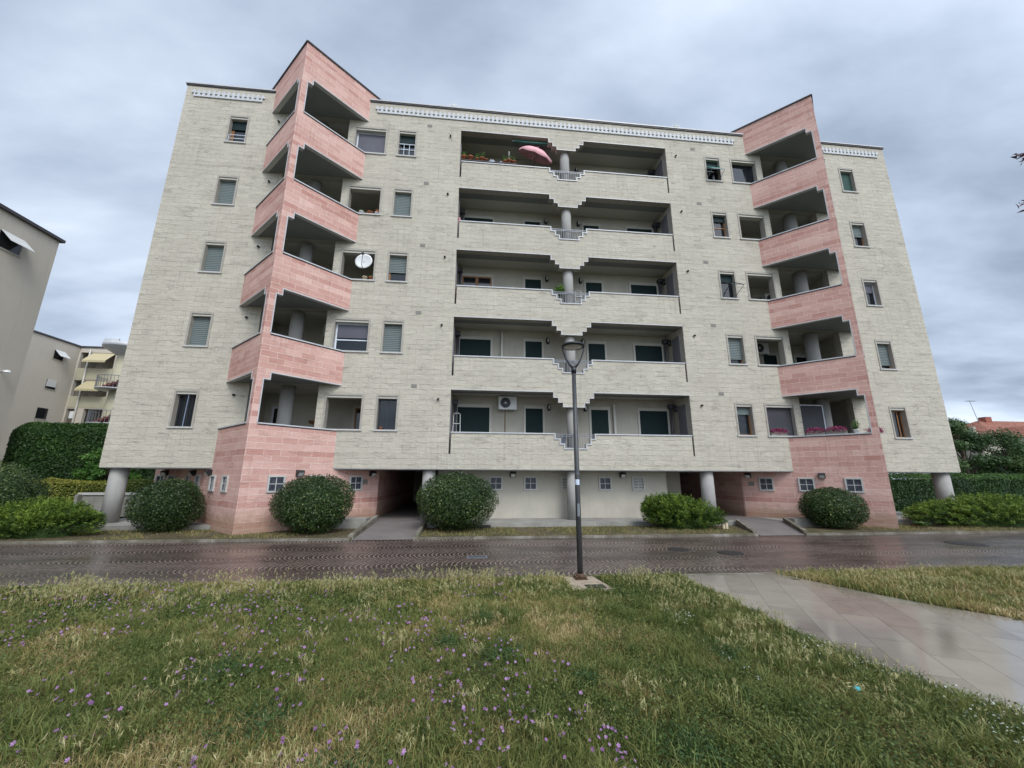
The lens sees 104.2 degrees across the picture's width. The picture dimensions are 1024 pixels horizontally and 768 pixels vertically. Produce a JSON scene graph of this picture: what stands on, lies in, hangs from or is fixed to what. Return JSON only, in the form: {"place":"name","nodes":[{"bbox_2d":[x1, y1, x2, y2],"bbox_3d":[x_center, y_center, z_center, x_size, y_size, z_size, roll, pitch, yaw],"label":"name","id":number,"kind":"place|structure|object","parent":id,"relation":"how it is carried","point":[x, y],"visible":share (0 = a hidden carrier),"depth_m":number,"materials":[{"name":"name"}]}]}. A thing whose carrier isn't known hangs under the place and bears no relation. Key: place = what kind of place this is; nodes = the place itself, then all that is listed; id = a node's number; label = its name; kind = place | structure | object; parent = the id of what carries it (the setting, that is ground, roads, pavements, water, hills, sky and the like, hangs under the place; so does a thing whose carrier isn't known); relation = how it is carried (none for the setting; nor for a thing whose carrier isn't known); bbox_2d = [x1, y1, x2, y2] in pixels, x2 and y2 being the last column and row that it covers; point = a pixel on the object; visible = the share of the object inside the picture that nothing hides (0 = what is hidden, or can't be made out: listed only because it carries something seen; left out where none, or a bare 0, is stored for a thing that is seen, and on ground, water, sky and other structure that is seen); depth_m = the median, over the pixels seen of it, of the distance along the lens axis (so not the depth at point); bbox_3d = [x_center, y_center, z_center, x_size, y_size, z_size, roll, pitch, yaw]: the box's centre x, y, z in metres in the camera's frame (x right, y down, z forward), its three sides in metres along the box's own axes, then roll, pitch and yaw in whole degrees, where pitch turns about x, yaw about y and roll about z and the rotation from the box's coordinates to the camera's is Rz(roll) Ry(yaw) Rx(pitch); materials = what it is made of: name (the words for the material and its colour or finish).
{"place":"outdoors","nodes":[
{"label":"outdoors","id":0,"kind":"place"},
{"bbox_2d":[0,203,65,444],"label":"beige building","id":1,"kind":"structure","parent":0,"point":[28,249],"depth_m":20.12,"materials":[{"name":"paint"}]},
{"bbox_2d":[0,229,34,257],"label":"window","id":2,"kind":"structure","parent":1,"relation":"in","point":[9,242],"depth_m":19.69,"materials":[{"name":"metal"}]},
{"bbox_2d":[0,330,116,470],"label":"apartment wing","id":3,"kind":"structure","parent":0,"point":[57,379],"depth_m":38.60,"materials":[{"name":"beige paint"}]},
{"bbox_2d":[0,574,1023,767],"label":"lawn","id":4,"kind":"structure","parent":0,"point":[426,687],"depth_m":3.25,"materials":[{"name":"plant"}]},
{"bbox_2d":[0,575,582,762],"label":"wildflowers","id":5,"kind":"object","parent":4,"relation":"on","point":[276,689],"visible":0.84,"depth_m":4.27,"materials":[{"name":"purple plant"}]},
{"bbox_2d":[0,564,684,613],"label":"tall grass","id":6,"kind":"structure","parent":4,"relation":"on","point":[328,587],"depth_m":6.39,"materials":[{"name":"green plant"}]},
{"bbox_2d":[0,572,734,623],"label":"clover","id":7,"kind":"object","parent":4,"relation":"on","point":[36,615],"visible":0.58,"depth_m":5.85,"materials":[{"name":"green plant"}]},
{"bbox_2d":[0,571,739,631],"bbox_3d":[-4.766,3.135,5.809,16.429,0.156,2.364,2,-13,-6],"label":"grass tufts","id":8,"kind":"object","parent":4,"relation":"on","point":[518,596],"visible":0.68,"depth_m":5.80,"materials":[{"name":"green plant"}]},
{"bbox_2d":[7,605,771,767],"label":"ferny weeds","id":9,"kind":"object","parent":4,"relation":"on","point":[450,643],"visible":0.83,"depth_m":2.99,"materials":[{"name":"green plant"}]},
{"bbox_2d":[0,599,1022,767],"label":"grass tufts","id":10,"kind":"object","parent":4,"relation":"on","point":[52,763],"visible":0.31,"depth_m":3.11,"materials":[{"name":"green plant"}]},
{"bbox_2d":[0,607,1023,767],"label":"clover","id":11,"kind":"object","parent":4,"relation":"on","point":[537,701],"depth_m":3.26,"materials":[{"name":"green plant"}]},
{"bbox_2d":[11,593,1018,767],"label":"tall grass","id":12,"kind":"structure","parent":4,"relation":"on","point":[83,640],"depth_m":3.37,"materials":[{"name":"green plant"}]},
{"bbox_2d":[564,576,611,591],"bbox_3d":[1.310,3.501,6.924,0.700,0.098,0.930,2,-13,-6],"label":"lamp footing","id":13,"kind":"object","parent":4,"relation":"on","point":[592,580],"visible":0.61,"depth_m":6.90,"materials":[{"name":"concrete"}]},
{"bbox_2d":[561,341,587,579],"bbox_3d":[1.249,1.351,7.730,0.492,4.480,0.486,2,-13,-6],"label":"street lamp","id":14,"kind":"object","parent":13,"relation":"on","point":[573,345],"visible":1,"depth_m":7.66,"materials":[{"name":"metal"}]},
{"bbox_2d":[562,578,934,767],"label":"clover","id":15,"kind":"object","parent":4,"relation":"on","point":[826,733],"visible":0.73,"depth_m":3.17,"materials":[{"name":"green plant"}]},
{"bbox_2d":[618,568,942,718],"bbox_3d":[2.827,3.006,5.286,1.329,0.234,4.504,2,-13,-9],"label":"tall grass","id":16,"kind":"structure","parent":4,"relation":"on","point":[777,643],"depth_m":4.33,"materials":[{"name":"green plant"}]},
{"bbox_2d":[0,533,1023,587],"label":"road","id":17,"kind":"structure","parent":0,"point":[44,563],"depth_m":9.42,"materials":[{"name":"grey asphalt"}]},
{"bbox_2d":[353,521,421,539],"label":"entrance ramp","id":18,"kind":"structure","parent":17,"relation":"on","point":[392,530],"depth_m":13.02,"materials":[{"name":"concrete"}]},
{"bbox_2d":[0,531,1023,543],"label":"kerb","id":19,"kind":"structure","parent":17,"relation":"on","point":[414,538],"depth_m":12.08,"materials":[{"name":"grey concrete"}]},
{"bbox_2d":[742,521,803,535],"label":"entrance ramp","id":20,"kind":"structure","parent":17,"relation":"on","point":[768,528],"depth_m":14.06,"materials":[{"name":"concrete"}]},
{"bbox_2d":[0,0,1023,478],"label":"sky","id":21,"kind":"structure","parent":0,"point":[93,92],"materials":[{"name":"grey"}]},
{"bbox_2d":[1,586,1023,767],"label":"flowers","id":22,"kind":"object","parent":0,"point":[296,738],"visible":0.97,"depth_m":3.43,"materials":[{"name":"plant"}]},
{"bbox_2d":[687,574,1023,712],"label":"path","id":23,"kind":"structure","parent":0,"point":[983,653],"depth_m":4.97,"materials":[{"name":"grey concrete"}]},
{"bbox_2d":[772,561,1023,619],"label":"lawn beyond path","id":24,"kind":"structure","parent":0,"point":[966,609],"depth_m":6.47,"materials":[{"name":"green plant"}]},
{"bbox_2d":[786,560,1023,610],"bbox_3d":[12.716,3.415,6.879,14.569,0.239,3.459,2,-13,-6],"label":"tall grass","id":25,"kind":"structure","parent":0,"point":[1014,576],"depth_m":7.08,"materials":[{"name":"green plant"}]},
{"bbox_2d":[906,401,1023,479],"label":"tiled house","id":26,"kind":"structure","parent":0,"point":[983,424],"depth_m":50.91,"materials":[{"name":"tile"}]},
{"label":"ground","id":27,"kind":"structure","parent":0,"visible":0},
{"bbox_2d":[0,421,154,484],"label":"tall hedge","id":28,"kind":"object","parent":27,"relation":"on","point":[46,451],"visible":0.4,"depth_m":20.81,"materials":[{"name":"green plant"}]},
{"bbox_2d":[26,477,153,504],"bbox_3d":[-20.998,5.154,18.244,10.415,1.792,1.194,2,-13,-6],"label":"clipped hedge","id":29,"kind":"object","parent":27,"relation":"on","point":[71,488],"visible":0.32,"depth_m":18.18,"materials":[{"name":"green plant"}]},
{"bbox_2d":[85,338,127,423],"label":"balconies","id":30,"kind":"object","parent":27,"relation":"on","point":[117,346],"visible":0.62,"depth_m":36.50,"materials":[{"name":"white concrete"}]},
{"bbox_2d":[74,493,138,516],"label":"wall","id":31,"kind":"structure","parent":27,"relation":"on","point":[95,500],"depth_m":16.63,"materials":[{"name":"concrete"}]},
{"bbox_2d":[72,447,141,484],"bbox_3d":[-20.352,4.792,19.940,2.584,3.306,2.204,2,-13,-6],"label":"tree","id":32,"kind":"object","parent":27,"relation":"on","point":[95,472],"visible":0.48,"depth_m":19.47,"materials":[{"name":"green plant"}]},
{"bbox_2d":[0,529,355,540],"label":"planting bed","id":33,"kind":"object","parent":27,"relation":"on","point":[210,534],"visible":0.2,"depth_m":11.94,"materials":[{"name":"soil"}]},
{"bbox_2d":[0,459,52,507],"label":"round bush","id":34,"kind":"object","parent":33,"relation":"on","point":[13,487],"visible":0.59,"depth_m":12.66,"materials":[{"name":"green plant"}]},
{"bbox_2d":[0,494,106,538],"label":"juniper","id":35,"kind":"object","parent":33,"relation":"on","point":[40,517],"visible":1,"depth_m":11.63,"materials":[{"name":"green plant"}]},
{"bbox_2d":[123,476,208,531],"bbox_3d":[-11.244,3.897,12.956,2.179,1.852,2.131,2,-13,-6],"label":"round bush","id":36,"kind":"object","parent":33,"relation":"on","point":[170,504],"visible":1,"depth_m":12.58,"materials":[{"name":"green plant"}]},
{"bbox_2d":[268,474,355,533],"bbox_3d":[-6.437,3.848,12.902,2.634,1.969,2.436,2,-13,-6],"label":"round bush","id":37,"kind":"object","parent":33,"relation":"on","point":[314,502],"visible":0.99,"depth_m":12.36,"materials":[{"name":"green plant"}]},
{"bbox_2d":[348,515,378,539],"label":"ramp curb","id":38,"kind":"structure","parent":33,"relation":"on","point":[364,527],"depth_m":13.20,"materials":[{"name":"grey concrete"}]},
{"bbox_2d":[72,518,360,530],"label":"plinth floor","id":39,"kind":"structure","parent":27,"relation":"on","point":[122,524],"depth_m":13.35,"materials":[{"name":"concrete"}]},
{"bbox_2d":[378,502,420,520],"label":"plinth floor","id":40,"kind":"structure","parent":27,"relation":"on","point":[408,512],"depth_m":17.48,"materials":[{"name":"concrete"}]},
{"bbox_2d":[99,40,960,534],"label":"apartment building","id":41,"kind":"structure","parent":27,"relation":"on","point":[673,254],"depth_m":17.12,"materials":[{"name":"beige brick"}]},
{"bbox_2d":[166,389,199,427],"bbox_3d":[-12.101,0.973,14.800,0.890,1.490,0.365,2,-13,-6],"label":"window","id":42,"kind":"structure","parent":41,"relation":"in","point":[184,403],"depth_m":14.80,"materials":[{"name":"glass"}]},
{"bbox_2d":[183,311,213,346],"bbox_3d":[-12.086,-2.079,15.495,0.890,1.430,0.340,2,-13,-6],"label":"window","id":43,"kind":"structure","parent":41,"relation":"in","point":[199,326],"depth_m":15.49,"materials":[{"name":"plastic"}]},
{"bbox_2d":[197,240,226,273],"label":"window","id":44,"kind":"structure","parent":41,"relation":"in","point":[213,253],"depth_m":16.19,"materials":[{"name":"plastic"}]},
{"bbox_2d":[211,175,238,205],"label":"window","id":45,"kind":"structure","parent":41,"relation":"in","point":[225,191],"depth_m":16.90,"materials":[{"name":"plastic"}]},
{"bbox_2d":[224,115,249,143],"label":"window","id":46,"kind":"structure","parent":41,"relation":"in","point":[237,128],"depth_m":17.63,"materials":[{"name":"stone"}]},
{"bbox_2d":[266,475,285,492],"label":"cellar window","id":47,"kind":"structure","parent":41,"relation":"in","point":[274,482],"depth_m":13.16,"materials":[{"name":"metal"}]},
{"bbox_2d":[321,393,363,430],"bbox_3d":[-6.468,1.093,15.345,1.490,1.430,0.340,2,-13,-6],"label":"window","id":48,"kind":"structure","parent":41,"relation":"in","point":[327,395],"depth_m":15.32,"materials":[{"name":"stone"}]},
{"bbox_2d":[330,317,370,352],"bbox_3d":[-6.455,-1.927,16.045,1.490,1.430,0.340,2,-13,-6],"label":"window","id":49,"kind":"structure","parent":41,"relation":"in","point":[348,334],"depth_m":16.10,"materials":[{"name":"glass"}]},
{"bbox_2d":[339,248,376,280],"bbox_3d":[-6.442,-4.947,16.745,1.490,1.430,0.340,2,-13,-6],"label":"window","id":50,"kind":"structure","parent":41,"relation":"in","point":[344,251],"depth_m":16.74,"materials":[{"name":"stone"}]},
{"bbox_2d":[346,185,382,215],"bbox_3d":[-6.429,-7.967,17.445,1.490,1.430,0.340,2,-13,-6],"label":"window","id":51,"kind":"structure","parent":41,"relation":"in","point":[351,188],"depth_m":17.47,"materials":[{"name":"stone"}]},
{"bbox_2d":[353,126,387,154],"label":"window","id":52,"kind":"structure","parent":41,"relation":"in","point":[372,140],"depth_m":18.20,"materials":[{"name":"plastic"}]},
{"bbox_2d":[373,394,398,430],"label":"window","id":53,"kind":"structure","parent":41,"relation":"in","point":[386,410],"depth_m":15.54,"materials":[{"name":"grey glass"}]},
{"bbox_2d":[379,319,403,353],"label":"window","id":54,"kind":"structure","parent":41,"relation":"in","point":[392,330],"depth_m":16.21,"materials":[{"name":"plastic"}]},
{"bbox_2d":[385,251,408,282],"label":"window","id":55,"kind":"structure","parent":41,"relation":"in","point":[397,264],"depth_m":16.93,"materials":[{"name":"stone"}]},
{"bbox_2d":[391,188,413,217],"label":"window","id":56,"kind":"structure","parent":41,"relation":"in","point":[402,203],"depth_m":17.62,"materials":[{"name":"stone"}]},
{"bbox_2d":[396,129,417,157],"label":"window","id":57,"kind":"structure","parent":41,"relation":"in","point":[407,139],"depth_m":18.34,"materials":[{"name":"stone"}]},
{"bbox_2d":[456,404,491,431],"bbox_3d":[-1.668,2.057,17.025,1.560,2.430,0.033,2,-13,-6],"label":"balcony door","id":58,"kind":"structure","parent":41,"relation":"in","point":[474,417],"depth_m":17.16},
{"bbox_2d":[459,336,492,355],"bbox_3d":[-1.655,-0.963,17.725,1.560,2.430,0.033,2,-13,-6],"label":"balcony door","id":59,"kind":"structure","parent":41,"relation":"in","point":[468,345],"depth_m":17.89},
{"bbox_2d":[461,273,493,286],"bbox_3d":[-1.642,-3.983,18.425,1.560,2.430,0.033,2,-13,-6],"label":"balcony door","id":60,"kind":"structure","parent":41,"relation":"in","point":[467,278],"depth_m":18.63,"materials":[{"name":"brown wood"}]},
{"bbox_2d":[498,396,516,411],"bbox_3d":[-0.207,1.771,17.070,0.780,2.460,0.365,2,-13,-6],"label":"air conditioner","id":61,"kind":"object","parent":41,"relation":"attached to","point":[505,403],"visible":0.99,"depth_m":17.13,"materials":[{"name":"white plastic"}]},
{"bbox_2d":[523,276,542,288],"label":"balcony door","id":62,"kind":"structure","parent":41,"relation":"in","point":[528,282],"depth_m":18.88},
{"bbox_2d":[523,338,543,357],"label":"balcony door","id":63,"kind":"structure","parent":41,"relation":"in","point":[532,348],"depth_m":18.15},
{"bbox_2d":[523,405,544,432],"bbox_3d":[0.969,2.128,17.282,0.940,2.430,0.033,2,-13,-6],"label":"balcony door","id":64,"kind":"structure","parent":41,"relation":"in","point":[533,415],"depth_m":17.42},
{"bbox_2d":[518,146,551,165],"bbox_3d":[1.119,-10.278,19.135,1.647,2.659,1.392,6,-14,-25],"label":"parasol","id":65,"kind":"object","parent":41,"relation":"on","point":[536,154],"visible":0.99,"depth_m":19.66,"materials":[{"name":"pink fabric"}]},
{"bbox_2d":[584,280,603,295],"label":"balcony door","id":66,"kind":"structure","parent":41,"relation":"in","point":[589,285],"depth_m":19.16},
{"bbox_2d":[586,341,606,363],"bbox_3d":[3.917,-0.813,18.269,0.960,2.430,0.033,2,-13,-6],"label":"balcony door","id":67,"kind":"structure","parent":41,"relation":"in","point":[596,350],"depth_m":18.43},
{"bbox_2d":[589,407,610,438],"bbox_3d":[3.904,2.207,17.569,0.960,2.430,0.033,2,-13,-6],"label":"balcony door","id":68,"kind":"structure","parent":41,"relation":"in","point":[599,417],"depth_m":17.69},
{"bbox_2d":[629,282,658,294],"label":"balcony door","id":69,"kind":"structure","parent":41,"relation":"in","point":[634,287],"depth_m":19.41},
{"bbox_2d":[633,342,664,361],"bbox_3d":[6.404,-0.746,18.512,1.480,2.430,0.033,2,-13,-6],"label":"balcony door","id":70,"kind":"structure","parent":41,"relation":"in","point":[651,352],"depth_m":18.68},
{"bbox_2d":[637,408,670,434],"bbox_3d":[6.391,2.274,17.812,1.480,2.430,0.033,2,-13,-6],"label":"balcony door","id":71,"kind":"structure","parent":41,"relation":"in","point":[651,421],"depth_m":17.94,"materials":[{"name":"green wood"}]},
{"bbox_2d":[678,404,687,434],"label":"storage door","id":72,"kind":"structure","parent":41,"relation":"in","point":[683,426],"depth_m":17.21,"materials":[{"name":"grey metal"}]},
{"bbox_2d":[704,156,724,181],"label":"window","id":73,"kind":"structure","parent":41,"relation":"in","point":[713,168],"depth_m":19.77,"materials":[{"name":"stone"}]},
{"bbox_2d":[710,211,730,238],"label":"window","id":74,"kind":"structure","parent":41,"relation":"in","point":[720,224],"depth_m":19.08,"materials":[{"name":"stone"}]},
{"bbox_2d":[718,270,744,299],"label":"window","id":75,"kind":"structure","parent":41,"relation":"in","point":[727,279],"depth_m":18.37,"materials":[{"name":"glass"}]},
{"bbox_2d":[726,334,748,365],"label":"window","id":76,"kind":"structure","parent":41,"relation":"in","point":[736,348],"depth_m":17.65,"materials":[{"name":"plastic"}]},
{"bbox_2d":[729,158,758,184],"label":"window","id":77,"kind":"structure","parent":41,"relation":"in","point":[743,171],"depth_m":19.97,"materials":[{"name":"stone"}]},
{"bbox_2d":[734,403,757,436],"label":"window","id":78,"kind":"structure","parent":41,"relation":"in","point":[744,412],"depth_m":16.96,"materials":[{"name":"glass"}]},
{"bbox_2d":[737,213,767,240],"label":"window","id":79,"kind":"structure","parent":41,"relation":"in","point":[741,216],"depth_m":19.23,"materials":[{"name":"stone"}]},
{"bbox_2d":[745,271,776,300],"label":"window","id":80,"kind":"structure","parent":41,"relation":"in","point":[770,276],"depth_m":18.52,"materials":[{"name":"stone"}]},
{"bbox_2d":[754,335,787,365],"bbox_3d":[11.478,-1.445,17.796,1.440,1.430,0.340,2,-13,-6],"label":"window","id":81,"kind":"structure","parent":41,"relation":"in","point":[780,339],"depth_m":17.82,"materials":[{"name":"stone"}]},
{"bbox_2d":[764,403,798,436],"bbox_3d":[11.465,1.575,17.096,1.440,1.430,0.340,2,-13,-6],"label":"window","id":82,"kind":"structure","parent":41,"relation":"in","point":[782,416],"depth_m":17.13,"materials":[{"name":"stone"}]},
{"bbox_2d":[838,168,858,192],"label":"window","id":83,"kind":"structure","parent":41,"relation":"in","point":[847,178],"depth_m":20.46,"materials":[{"name":"stone"}]},
{"bbox_2d":[844,478,864,492],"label":"cellar window","id":84,"kind":"structure","parent":41,"relation":"in","point":[855,485],"depth_m":15.23,"materials":[{"name":"metal"}]},
{"bbox_2d":[849,221,870,247],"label":"window","id":85,"kind":"structure","parent":41,"relation":"in","point":[858,229],"depth_m":19.78,"materials":[{"name":"stone"}]},
{"bbox_2d":[861,278,884,306],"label":"window","id":86,"kind":"structure","parent":41,"relation":"in","point":[871,288],"depth_m":19.07,"materials":[{"name":"stone"}]},
{"bbox_2d":[874,340,898,370],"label":"window","id":87,"kind":"structure","parent":41,"relation":"in","point":[886,358],"depth_m":18.35,"materials":[{"name":"plastic"}]},
{"bbox_2d":[888,406,913,438],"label":"window","id":88,"kind":"structure","parent":41,"relation":"in","point":[899,417],"depth_m":17.67,"materials":[{"name":"stone"}]},
{"bbox_2d":[76,567,1019,587],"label":"kerb","id":89,"kind":"structure","parent":27,"relation":"on","point":[713,574],"depth_m":7.77,"materials":[{"name":"grey concrete"}]},
{"bbox_2d":[77,523,1020,539],"bbox_3d":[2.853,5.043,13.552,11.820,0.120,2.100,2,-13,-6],"label":"planting bed","id":90,"kind":"object","parent":27,"relation":"on","point":[536,530],"visible":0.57,"depth_m":13.19,"materials":[{"name":"green plant"}]},
{"bbox_2d":[415,470,499,530],"bbox_3d":[-1.836,3.959,13.626,2.981,2.119,2.422,2,-13,-6],"label":"round bush","id":91,"kind":"object","parent":90,"relation":"on","point":[457,501],"visible":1,"depth_m":13.04,"materials":[{"name":"green plant"}]},
{"bbox_2d":[9,524,1022,539],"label":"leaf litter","id":92,"kind":"object","parent":90,"relation":"on","point":[484,532],"visible":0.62,"depth_m":12.98,"materials":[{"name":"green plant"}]},
{"bbox_2d":[639,491,728,529],"bbox_3d":[6.245,4.551,14.452,3.380,1.338,1.963,2,-13,-6],"label":"juniper","id":93,"kind":"object","parent":90,"relation":"on","point":[678,511],"visible":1,"depth_m":13.98,"materials":[{"name":"green plant"}]},
{"bbox_2d":[426,517,735,527],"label":"plinth floor","id":94,"kind":"structure","parent":27,"relation":"on","point":[532,522],"depth_m":14.79,"materials":[{"name":"concrete"}]},
{"bbox_2d":[803,524,1023,532],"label":"planting bed","id":95,"kind":"object","parent":27,"relation":"on","point":[831,530],"visible":0.2,"depth_m":14.10,"materials":[{"name":"soil"}]},
{"bbox_2d":[796,486,869,528],"bbox_3d":[11.793,4.562,14.675,2.181,1.586,2.132,-2,-13,11],"label":"round bush","id":96,"kind":"object","parent":95,"relation":"on","point":[838,508],"visible":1,"depth_m":14.15,"materials":[{"name":"green plant"}]},
{"bbox_2d":[900,489,1023,526],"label":"juniper","id":97,"kind":"object","parent":95,"relation":"on","point":[990,510],"visible":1,"depth_m":15.18,"materials":[{"name":"green plant"}]},
{"bbox_2d":[888,473,1023,511],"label":"clipped hedge","id":98,"kind":"object","parent":27,"relation":"on","point":[906,491],"visible":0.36,"depth_m":21.57,"materials":[{"name":"green plant"}]},
{"bbox_2d":[948,417,1021,479],"bbox_3d":[32.239,5.471,28.606,5.508,6.337,4.732,2,-13,-6],"label":"tree","id":99,"kind":"object","parent":27,"relation":"on","point":[963,438],"visible":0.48,"depth_m":28.17,"materials":[{"name":"green plant"}]},
{"bbox_2d":[951,431,1023,479],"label":"tree","id":100,"kind":"object","parent":27,"relation":"on","point":[1010,448],"visible":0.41,"depth_m":29.81,"materials":[{"name":"green plant"}]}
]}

